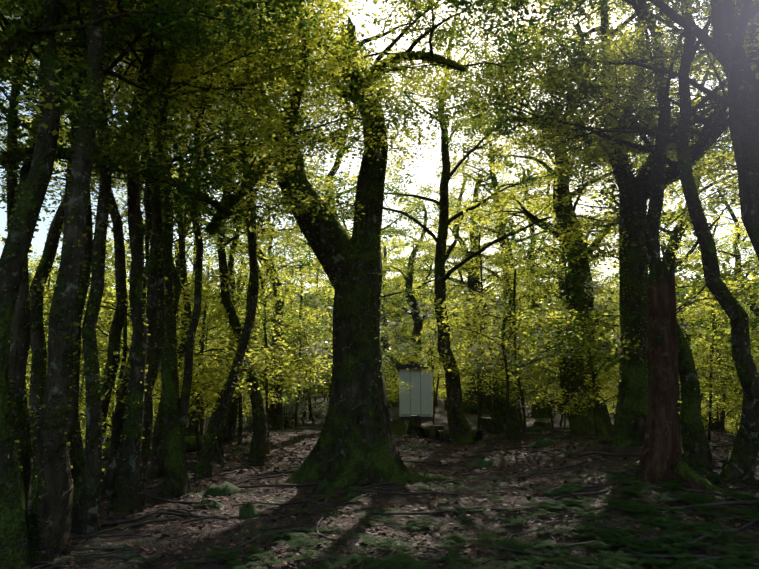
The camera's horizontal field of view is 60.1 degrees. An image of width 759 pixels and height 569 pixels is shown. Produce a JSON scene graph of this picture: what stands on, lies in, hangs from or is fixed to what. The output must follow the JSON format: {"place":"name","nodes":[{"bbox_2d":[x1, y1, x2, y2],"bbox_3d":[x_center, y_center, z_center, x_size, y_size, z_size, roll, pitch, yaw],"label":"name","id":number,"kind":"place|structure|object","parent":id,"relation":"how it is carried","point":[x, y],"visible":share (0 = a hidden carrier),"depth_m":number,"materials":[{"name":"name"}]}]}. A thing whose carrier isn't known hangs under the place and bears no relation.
{"place":"outdoors","nodes":[
{"label":"outdoors","id":0,"kind":"place"},
{"bbox_2d":[83,435,223,467],"bbox_3d":[-4.869,3.643,14.572,6.356,1.386,1.687,-7,-11,38],"label":"fallen mossy log","id":1,"kind":"object","parent":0,"point":[190,443],"visible":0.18,"depth_m":14.56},
{"bbox_2d":[0,0,758,295],"label":"sky","id":2,"kind":"structure","parent":0,"point":[424,172],"materials":[{"name":"white"}]},
{"bbox_2d":[27,284,758,568],"bbox_3d":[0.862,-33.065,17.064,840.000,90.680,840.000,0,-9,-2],"label":"forest floor","id":3,"kind":"structure","parent":0,"point":[440,417],"depth_m":8.14,"materials":[{"name":"soil"}]},
{"bbox_2d":[25,233,157,410],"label":"sapling","id":4,"kind":"object","parent":3,"relation":"on","point":[106,281],"visible":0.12,"depth_m":17.77,"materials":[{"name":"green plant"}]},
{"bbox_2d":[3,0,186,451],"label":"tree","id":5,"kind":"object","parent":3,"relation":"on","point":[72,416],"depth_m":7.59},
{"bbox_2d":[0,1,220,478],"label":"tree","id":6,"kind":"object","parent":3,"relation":"on","point":[118,318],"depth_m":12.21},
{"bbox_2d":[0,0,222,515],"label":"tree","id":7,"kind":"object","parent":3,"relation":"on","point":[23,437],"depth_m":8.38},
{"bbox_2d":[0,0,224,568],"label":"tree","id":8,"kind":"object","parent":3,"relation":"on","point":[15,549],"depth_m":6.13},
{"bbox_2d":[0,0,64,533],"bbox_3d":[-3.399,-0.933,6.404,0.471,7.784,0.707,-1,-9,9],"label":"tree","id":9,"kind":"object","parent":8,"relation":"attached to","point":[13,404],"visible":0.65,"depth_m":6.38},
{"bbox_2d":[0,0,251,436],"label":"tree","id":10,"kind":"object","parent":3,"relation":"on","point":[17,363],"depth_m":7.74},
{"bbox_2d":[0,5,260,470],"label":"tree","id":11,"kind":"object","parent":3,"relation":"on","point":[123,406],"depth_m":12.68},
{"bbox_2d":[0,37,267,239],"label":"tree","id":12,"kind":"object","parent":3,"relation":"on","point":[124,67],"depth_m":14.16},
{"bbox_2d":[0,2,272,508],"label":"tree","id":13,"kind":"object","parent":3,"relation":"on","point":[39,355],"depth_m":10.16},
{"bbox_2d":[27,261,247,452],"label":"sapling","id":14,"kind":"object","parent":3,"relation":"on","point":[124,362],"visible":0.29,"depth_m":12.36,"materials":[{"name":"green plant"}]},
{"bbox_2d":[47,194,262,380],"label":"tree","id":15,"kind":"object","parent":3,"relation":"on","point":[178,272],"visible":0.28,"depth_m":14.11,"materials":[{"name":"green plant"}]},
{"bbox_2d":[143,44,174,474],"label":"tree","id":16,"kind":"object","parent":3,"relation":"on","point":[151,231],"visible":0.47,"depth_m":9.37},
{"bbox_2d":[0,0,328,134],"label":"tree","id":17,"kind":"object","parent":3,"relation":"on","point":[216,14],"depth_m":7.64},
{"bbox_2d":[29,80,300,467],"bbox_3d":[-4.400,0.038,12.157,5.781,8.195,5.150,-1,-9,7],"label":"tree","id":18,"kind":"object","parent":3,"relation":"on","point":[113,447],"visible":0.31,"depth_m":11.96,"materials":[{"name":"green plant"}]},
{"bbox_2d":[0,0,348,499],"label":"tree","id":19,"kind":"object","parent":3,"relation":"on","point":[107,484],"depth_m":9.40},
{"bbox_2d":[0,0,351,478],"bbox_3d":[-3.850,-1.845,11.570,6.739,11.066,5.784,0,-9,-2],"label":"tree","id":20,"kind":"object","parent":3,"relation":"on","point":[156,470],"depth_m":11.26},
{"bbox_2d":[0,0,352,519],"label":"tree","id":21,"kind":"object","parent":3,"relation":"on","point":[76,454],"depth_m":8.43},
{"bbox_2d":[32,74,325,436],"bbox_3d":[-4.949,-1.154,16.751,7.341,10.941,5.629,0,-9,-2],"label":"tree","id":22,"kind":"object","parent":3,"relation":"on","point":[190,430],"depth_m":16.40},
{"bbox_2d":[0,0,358,477],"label":"tree","id":23,"kind":"object","parent":3,"relation":"on","point":[152,298],"depth_m":9.31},
{"bbox_2d":[82,238,282,420],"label":"sapling","id":24,"kind":"object","parent":3,"relation":"on","point":[215,353],"visible":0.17,"depth_m":15.93,"materials":[{"name":"green plant"}]},
{"bbox_2d":[71,0,295,533],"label":"tree","id":25,"kind":"object","parent":3,"relation":"on","point":[85,518],"depth_m":7.49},
{"bbox_2d":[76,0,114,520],"bbox_3d":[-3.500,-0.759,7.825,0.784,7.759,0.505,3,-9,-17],"label":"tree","id":26,"kind":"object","parent":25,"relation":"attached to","point":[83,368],"visible":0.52,"depth_m":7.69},
{"bbox_2d":[46,172,331,423],"bbox_3d":[-5.254,0.667,16.885,5.909,7.905,7.172,7,-11,-38],"label":"tree","id":27,"kind":"object","parent":3,"relation":"on","point":[287,382],"visible":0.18,"depth_m":16.21,"materials":[{"name":"green plant"}]},
{"bbox_2d":[3,0,377,561],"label":"tree","id":28,"kind":"object","parent":3,"relation":"on","point":[54,413],"depth_m":6.02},
{"bbox_2d":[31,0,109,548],"bbox_3d":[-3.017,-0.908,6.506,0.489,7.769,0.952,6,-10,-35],"label":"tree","id":29,"kind":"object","parent":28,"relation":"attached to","point":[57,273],"visible":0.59,"depth_m":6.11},
{"bbox_2d":[0,0,403,241],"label":"foliage","id":30,"kind":"object","parent":28,"relation":"on","point":[222,174],"depth_m":7.83,"materials":[{"name":"plant"}]},
{"bbox_2d":[0,0,268,234],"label":"mossy tree limbs","id":31,"kind":"object","parent":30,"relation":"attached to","point":[225,206],"visible":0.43,"depth_m":7.96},
{"bbox_2d":[111,242,271,403],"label":"sapling","id":32,"kind":"object","parent":3,"relation":"on","point":[211,254],"visible":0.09,"depth_m":21.47,"materials":[{"name":"green plant"}]},
{"bbox_2d":[100,283,284,456],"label":"sapling","id":33,"kind":"object","parent":3,"relation":"on","point":[221,314],"visible":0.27,"depth_m":13.30,"materials":[{"name":"green plant"}]},
{"bbox_2d":[23,7,363,495],"bbox_3d":[-3.656,-2.208,11.470,6.816,11.806,5.331,0,-9,-2],"label":"tree","id":34,"kind":"object","parent":3,"relation":"on","point":[176,480],"depth_m":10.47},
{"bbox_2d":[179,78,214,453],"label":"tree","id":35,"kind":"object","parent":3,"relation":"on","point":[194,294],"visible":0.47,"depth_m":10.61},
{"bbox_2d":[58,39,337,402],"bbox_3d":[-4.278,-1.659,13.543,6.751,11.373,5.934,0,-9,-2],"label":"tree","id":36,"kind":"object","parent":3,"relation":"on","point":[182,255],"depth_m":13.64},
{"bbox_2d":[53,1,359,465],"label":"tree","id":37,"kind":"object","parent":3,"relation":"on","point":[257,452],"depth_m":13.12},
{"bbox_2d":[119,187,334,444],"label":"tree","id":38,"kind":"object","parent":3,"relation":"on","point":[240,415],"visible":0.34,"depth_m":15.66,"materials":[{"name":"green plant"}]},
{"bbox_2d":[61,2,399,459],"bbox_3d":[-3.115,-1.607,13.723,5.493,11.031,6.431,-6,-10,33],"label":"tree","id":39,"kind":"object","parent":3,"relation":"on","point":[322,109],"depth_m":13.43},
{"bbox_2d":[114,47,358,442],"bbox_3d":[-3.650,-1.376,16.335,7.416,11.233,5.848,0,-9,-2],"label":"tree","id":40,"kind":"object","parent":3,"relation":"on","point":[229,428],"depth_m":16.08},
{"bbox_2d":[103,0,370,513],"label":"tree","id":41,"kind":"object","parent":3,"relation":"on","point":[129,476],"depth_m":8.67,"materials":[{"name":"plant"}]},
{"bbox_2d":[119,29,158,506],"bbox_3d":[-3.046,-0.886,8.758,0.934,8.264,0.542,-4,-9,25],"label":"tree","id":42,"kind":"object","parent":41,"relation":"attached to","point":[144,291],"visible":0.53,"depth_m":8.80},
{"bbox_2d":[177,264,319,418],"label":"sapling","id":43,"kind":"object","parent":3,"relation":"on","point":[268,326],"visible":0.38,"depth_m":15.62,"materials":[{"name":"green plant"}]},
{"bbox_2d":[177,237,326,412],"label":"sapling","id":44,"kind":"object","parent":3,"relation":"on","point":[316,389],"visible":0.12,"depth_m":20.94,"materials":[{"name":"green plant"}]},
{"bbox_2d":[189,175,316,419],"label":"tree","id":45,"kind":"object","parent":3,"relation":"on","point":[271,257],"depth_m":28.83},
{"bbox_2d":[58,0,456,488],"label":"tree","id":46,"kind":"object","parent":3,"relation":"on","point":[395,119],"depth_m":10.59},
{"bbox_2d":[172,30,344,430],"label":"forest tree","id":47,"kind":"object","parent":3,"relation":"on","point":[276,418],"visible":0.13,"depth_m":20.20,"materials":[{"name":"green plant"}]},
{"bbox_2d":[192,235,332,437],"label":"sapling","id":48,"kind":"object","parent":3,"relation":"on","point":[265,333],"visible":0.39,"depth_m":15.96,"materials":[{"name":"green plant"}]},
{"bbox_2d":[110,0,438,477],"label":"tree","id":49,"kind":"object","parent":3,"relation":"on","point":[204,463],"depth_m":11.31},
{"bbox_2d":[227,254,333,428],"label":"sapling","id":50,"kind":"object","parent":3,"relation":"on","point":[299,343],"visible":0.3,"depth_m":23.12,"materials":[{"name":"green plant"}]},
{"bbox_2d":[254,247,333,416],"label":"sapling","id":51,"kind":"object","parent":3,"relation":"on","point":[304,413],"visible":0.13,"depth_m":30.79,"materials":[{"name":"green plant"}]},
{"bbox_2d":[28,425,581,518],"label":"moss cushions","id":52,"kind":"object","parent":3,"relation":"on","point":[246,510],"visible":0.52,"depth_m":9.52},
{"bbox_2d":[282,309,332,423],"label":"sapling","id":53,"kind":"object","parent":3,"relation":"on","point":[318,387],"visible":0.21,"depth_m":25.41,"materials":[{"name":"green plant"}]},
{"bbox_2d":[246,48,451,265],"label":"tree","id":54,"kind":"object","parent":3,"relation":"on","point":[303,240],"visible":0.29,"depth_m":22.06,"materials":[{"name":"green plant"}]},
{"bbox_2d":[288,337,413,393],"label":"sapling","id":55,"kind":"object","parent":3,"relation":"on","point":[387,384],"visible":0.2,"depth_m":25.21,"materials":[{"name":"green plant"}]},
{"bbox_2d":[118,0,584,499],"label":"beech tree","id":56,"kind":"object","parent":3,"relation":"on","point":[355,443],"depth_m":10.61,"materials":[{"name":"plant"}]},
{"bbox_2d":[205,5,467,404],"bbox_3d":[-1.264,-3.870,12.108,1.937,15.135,6.702,7,-11,-38],"label":"ivy","id":57,"kind":"object","parent":56,"relation":"attached to","point":[438,57],"visible":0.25,"depth_m":10.96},
{"bbox_2d":[307,161,433,311],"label":"tree","id":58,"kind":"object","parent":3,"relation":"on","point":[417,287],"depth_m":30.82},
{"bbox_2d":[330,240,413,406],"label":"tree","id":59,"kind":"object","parent":3,"relation":"on","point":[395,404],"depth_m":44.40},
{"bbox_2d":[329,277,424,373],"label":"sapling","id":60,"kind":"object","parent":3,"relation":"on","point":[390,285],"visible":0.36,"depth_m":33.94,"materials":[{"name":"green plant"}]},
{"bbox_2d":[338,212,432,408],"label":"forest tree","id":61,"kind":"object","parent":3,"relation":"on","point":[398,312],"visible":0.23,"depth_m":41.85,"materials":[{"name":"green plant"}]},
{"bbox_2d":[16,427,758,568],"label":"fallen twigs","id":62,"kind":"object","parent":3,"relation":"on","point":[179,512],"visible":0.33,"depth_m":7.97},
{"bbox_2d":[27,430,758,568],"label":"fallen leaves","id":63,"kind":"object","parent":3,"relation":"on","point":[259,522],"visible":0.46,"depth_m":7.99,"materials":[{"name":"plant"}]},
{"bbox_2d":[382,299,441,379],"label":"sapling","id":64,"kind":"object","parent":3,"relation":"on","point":[428,328],"visible":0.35,"depth_m":38.90,"materials":[{"name":"green plant"}]},
{"bbox_2d":[396,353,435,419],"bbox_3d":[1.677,4.581,29.888,1.730,3.076,1.768,-1,-9,6],"label":"long drop toilet","id":65,"kind":"object","parent":3,"relation":"on","point":[418,400],"visible":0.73,"depth_m":29.14,"materials":[{"name":"grey"}]},
{"bbox_2d":[381,185,467,363],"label":"tree","id":66,"kind":"object","parent":3,"relation":"on","point":[418,325],"visible":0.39,"depth_m":37.81,"materials":[{"name":"green plant"}]},
{"bbox_2d":[385,228,466,357],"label":"forest tree","id":67,"kind":"object","parent":3,"relation":"on","point":[428,275],"visible":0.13,"depth_m":51.99,"materials":[{"name":"green plant"}]},
{"bbox_2d":[386,305,465,394],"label":"sapling","id":68,"kind":"object","parent":3,"relation":"on","point":[427,344],"visible":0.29,"depth_m":37.49,"materials":[{"name":"green plant"}]},
{"bbox_2d":[389,275,486,409],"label":"sapling","id":69,"kind":"object","parent":3,"relation":"on","point":[429,296],"visible":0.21,"depth_m":39.32,"materials":[{"name":"green plant"}]},
{"bbox_2d":[127,431,758,568],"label":"ground ferns","id":70,"kind":"object","parent":3,"relation":"on","point":[619,560],"visible":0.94,"depth_m":6.30,"materials":[{"name":"plant"}]},
{"bbox_2d":[204,273,735,430],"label":"understorey shrubs","id":71,"kind":"object","parent":3,"relation":"on","point":[315,348],"depth_m":17.75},
{"bbox_2d":[388,139,554,414],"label":"tree","id":72,"kind":"object","parent":3,"relation":"on","point":[473,406],"visible":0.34,"depth_m":33.03,"materials":[{"name":"green plant"}]},
{"bbox_2d":[391,408,552,441],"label":"stumps and cut rounds","id":73,"kind":"object","parent":3,"relation":"on","point":[493,424],"visible":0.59,"depth_m":16.48,"materials":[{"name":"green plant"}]},
{"bbox_2d":[401,156,545,413],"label":"tree","id":74,"kind":"object","parent":3,"relation":"on","point":[485,408],"depth_m":33.39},
{"bbox_2d":[314,0,648,443],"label":"tree","id":75,"kind":"object","parent":3,"relation":"on","point":[459,428],"depth_m":15.54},
{"bbox_2d":[440,329,525,416],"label":"sapling","id":76,"kind":"object","parent":3,"relation":"on","point":[502,394],"visible":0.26,"depth_m":22.34,"materials":[{"name":"green plant"}]},
{"bbox_2d":[402,207,567,428],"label":"sapling","id":77,"kind":"object","parent":3,"relation":"on","point":[481,327],"visible":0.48,"depth_m":22.93,"materials":[{"name":"green plant"}]},
{"bbox_2d":[439,318,541,409],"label":"sapling","id":78,"kind":"object","parent":3,"relation":"on","point":[468,394],"visible":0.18,"depth_m":25.15,"materials":[{"name":"green plant"}]},
{"bbox_2d":[455,266,559,398],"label":"sapling","id":79,"kind":"object","parent":3,"relation":"on","point":[501,297],"visible":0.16,"depth_m":24.99,"materials":[{"name":"green plant"}]},
{"bbox_2d":[417,128,601,423],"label":"tree","id":80,"kind":"object","parent":3,"relation":"on","point":[438,175],"depth_m":27.13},
{"bbox_2d":[470,344,561,426],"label":"sapling","id":81,"kind":"object","parent":3,"relation":"on","point":[517,395],"visible":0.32,"depth_m":20.65,"materials":[{"name":"green plant"}]},
{"bbox_2d":[420,292,618,439],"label":"sapling","id":82,"kind":"object","parent":3,"relation":"on","point":[456,328],"visible":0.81,"depth_m":15.26,"materials":[{"name":"green plant"}]},
{"bbox_2d":[430,245,616,433],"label":"sapling","id":83,"kind":"object","parent":3,"relation":"on","point":[481,338],"visible":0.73,"depth_m":15.62,"materials":[{"name":"green plant"}]},
{"bbox_2d":[464,160,606,417],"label":"tree","id":84,"kind":"object","parent":3,"relation":"on","point":[539,412],"depth_m":30.27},
{"bbox_2d":[478,131,618,418],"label":"tree","id":85,"kind":"object","parent":3,"relation":"on","point":[548,232],"depth_m":29.45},
{"bbox_2d":[449,0,652,430],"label":"tree","id":86,"kind":"object","parent":3,"relation":"on","point":[517,194],"depth_m":18.59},
{"bbox_2d":[492,282,610,427],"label":"sapling","id":87,"kind":"object","parent":3,"relation":"on","point":[552,423],"visible":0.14,"depth_m":21.85,"materials":[{"name":"green plant"}]},
{"bbox_2d":[486,156,618,350],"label":"forest tree","id":88,"kind":"object","parent":3,"relation":"on","point":[524,252],"visible":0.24,"depth_m":24.65,"materials":[{"name":"green plant"}]},
{"bbox_2d":[485,312,619,398],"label":"sapling","id":89,"kind":"object","parent":3,"relation":"on","point":[523,381],"visible":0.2,"depth_m":18.61,"materials":[{"name":"green plant"}]},
{"bbox_2d":[489,247,619,376],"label":"sapling","id":90,"kind":"object","parent":3,"relation":"on","point":[543,281],"visible":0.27,"depth_m":21.89,"materials":[{"name":"green plant"}]},
{"bbox_2d":[521,296,619,408],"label":"sapling","id":91,"kind":"object","parent":3,"relation":"on","point":[600,381],"visible":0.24,"depth_m":17.80,"materials":[{"name":"green plant"}]},
{"bbox_2d":[398,0,758,451],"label":"beech tree","id":92,"kind":"object","parent":3,"relation":"on","point":[592,92],"depth_m":11.62,"materials":[{"name":"plant"}]},
{"bbox_2d":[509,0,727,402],"bbox_3d":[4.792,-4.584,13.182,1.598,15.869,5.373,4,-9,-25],"label":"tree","id":93,"kind":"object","parent":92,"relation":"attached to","point":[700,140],"visible":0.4,"depth_m":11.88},
{"bbox_2d":[435,0,726,470],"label":"tree","id":94,"kind":"object","parent":3,"relation":"on","point":[695,450],"depth_m":10.60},
{"bbox_2d":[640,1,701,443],"bbox_3d":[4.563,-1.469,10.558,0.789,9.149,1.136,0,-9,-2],"label":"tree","id":95,"kind":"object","parent":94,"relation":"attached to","point":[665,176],"visible":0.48,"depth_m":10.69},
{"bbox_2d":[406,0,758,259],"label":"tree","id":96,"kind":"object","parent":3,"relation":"on","point":[725,48],"depth_m":7.11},
{"bbox_2d":[419,0,758,482],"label":"tree","id":97,"kind":"object","parent":3,"relation":"on","point":[740,461],"depth_m":9.25,"materials":[{"name":"plant"}]},
{"bbox_2d":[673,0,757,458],"bbox_3d":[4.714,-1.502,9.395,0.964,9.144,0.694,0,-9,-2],"label":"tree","id":98,"kind":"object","parent":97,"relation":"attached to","point":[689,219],"visible":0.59,"depth_m":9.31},
{"bbox_2d":[448,0,737,435],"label":"forest tree","id":99,"kind":"object","parent":3,"relation":"on","point":[582,423],"visible":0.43,"depth_m":15.66,"materials":[{"name":"green plant"}]},
{"bbox_2d":[506,304,717,436],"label":"sapling","id":100,"kind":"object","parent":3,"relation":"on","point":[551,371],"visible":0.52,"depth_m":14.72,"materials":[{"name":"green plant"}]},
{"bbox_2d":[509,22,742,401],"bbox_3d":[10.286,-1.667,21.392,7.972,14.236,9.357,8,-12,-44],"label":"forest tree","id":101,"kind":"object","parent":3,"relation":"on","point":[676,231],"visible":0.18,"depth_m":21.32,"materials":[{"name":"green plant"}]},
{"bbox_2d":[505,0,758,141],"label":"tree","id":102,"kind":"object","parent":3,"relation":"on","point":[601,44],"depth_m":9.98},
{"bbox_2d":[527,65,758,435],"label":"tree","id":103,"kind":"object","parent":3,"relation":"on","point":[686,278],"visible":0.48,"depth_m":12.57,"materials":[{"name":"green plant"}]},
{"bbox_2d":[527,163,758,378],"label":"tree","id":104,"kind":"object","parent":3,"relation":"on","point":[573,346],"visible":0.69,"depth_m":12.66,"materials":[{"name":"green plant"}]},
{"bbox_2d":[573,156,758,293],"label":"forest tree","id":105,"kind":"object","parent":3,"relation":"on","point":[669,226],"visible":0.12,"depth_m":26.39,"materials":[{"name":"green plant"}]},
{"bbox_2d":[583,230,758,377],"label":"sapling","id":106,"kind":"object","parent":3,"relation":"on","point":[690,313],"visible":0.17,"depth_m":16.73,"materials":[{"name":"green plant"}]},
{"bbox_2d":[600,294,742,416],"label":"sapling","id":107,"kind":"object","parent":3,"relation":"on","point":[717,386],"visible":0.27,"depth_m":14.53,"materials":[{"name":"green plant"}]},
{"bbox_2d":[603,227,758,430],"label":"sapling","id":108,"kind":"object","parent":3,"relation":"on","point":[723,415],"visible":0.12,"depth_m":20.42,"materials":[{"name":"green plant"}]},
{"bbox_2d":[633,257,730,493],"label":"broken tree trunk","id":109,"kind":"object","parent":3,"relation":"on","point":[661,458],"visible":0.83,"depth_m":8.98,"materials":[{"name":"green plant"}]},
{"bbox_2d":[666,54,746,240],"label":"forest tree","id":110,"kind":"object","parent":3,"relation":"on","point":[678,183],"visible":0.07,"depth_m":14.79,"materials":[{"name":"green plant"}]},
{"bbox_2d":[660,177,758,333],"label":"forest tree","id":111,"kind":"object","parent":3,"relation":"on","point":[751,257],"visible":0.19,"depth_m":24.64,"materials":[{"name":"green plant"}]},
{"bbox_2d":[688,154,738,218],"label":"forest tree","id":112,"kind":"object","parent":3,"relation":"on","point":[713,170],"visible":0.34,"depth_m":12.14,"materials":[{"name":"green plant"}]},
{"bbox_2d":[676,268,758,440],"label":"sapling","id":113,"kind":"object","parent":3,"relation":"on","point":[755,322],"visible":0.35,"depth_m":15.29,"materials":[{"name":"green plant"}]},
{"bbox_2d":[676,200,758,431],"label":"forest tree","id":114,"kind":"object","parent":3,"relation":"on","point":[713,427],"visible":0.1,"depth_m":33.00,"materials":[{"name":"green plant"}]},
{"bbox_2d":[685,226,758,380],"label":"sapling","id":115,"kind":"object","parent":3,"relation":"on","point":[755,263],"visible":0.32,"depth_m":15.98,"materials":[{"name":"green plant"}]},
{"bbox_2d":[690,317,758,409],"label":"sapling","id":116,"kind":"object","parent":3,"relation":"on","point":[730,354],"visible":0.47,"depth_m":14.72,"materials":[{"name":"green plant"}]},
{"bbox_2d":[703,241,758,367],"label":"sapling","id":117,"kind":"object","parent":3,"relation":"on","point":[726,332],"visible":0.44,"depth_m":13.12,"materials":[{"name":"green plant"}]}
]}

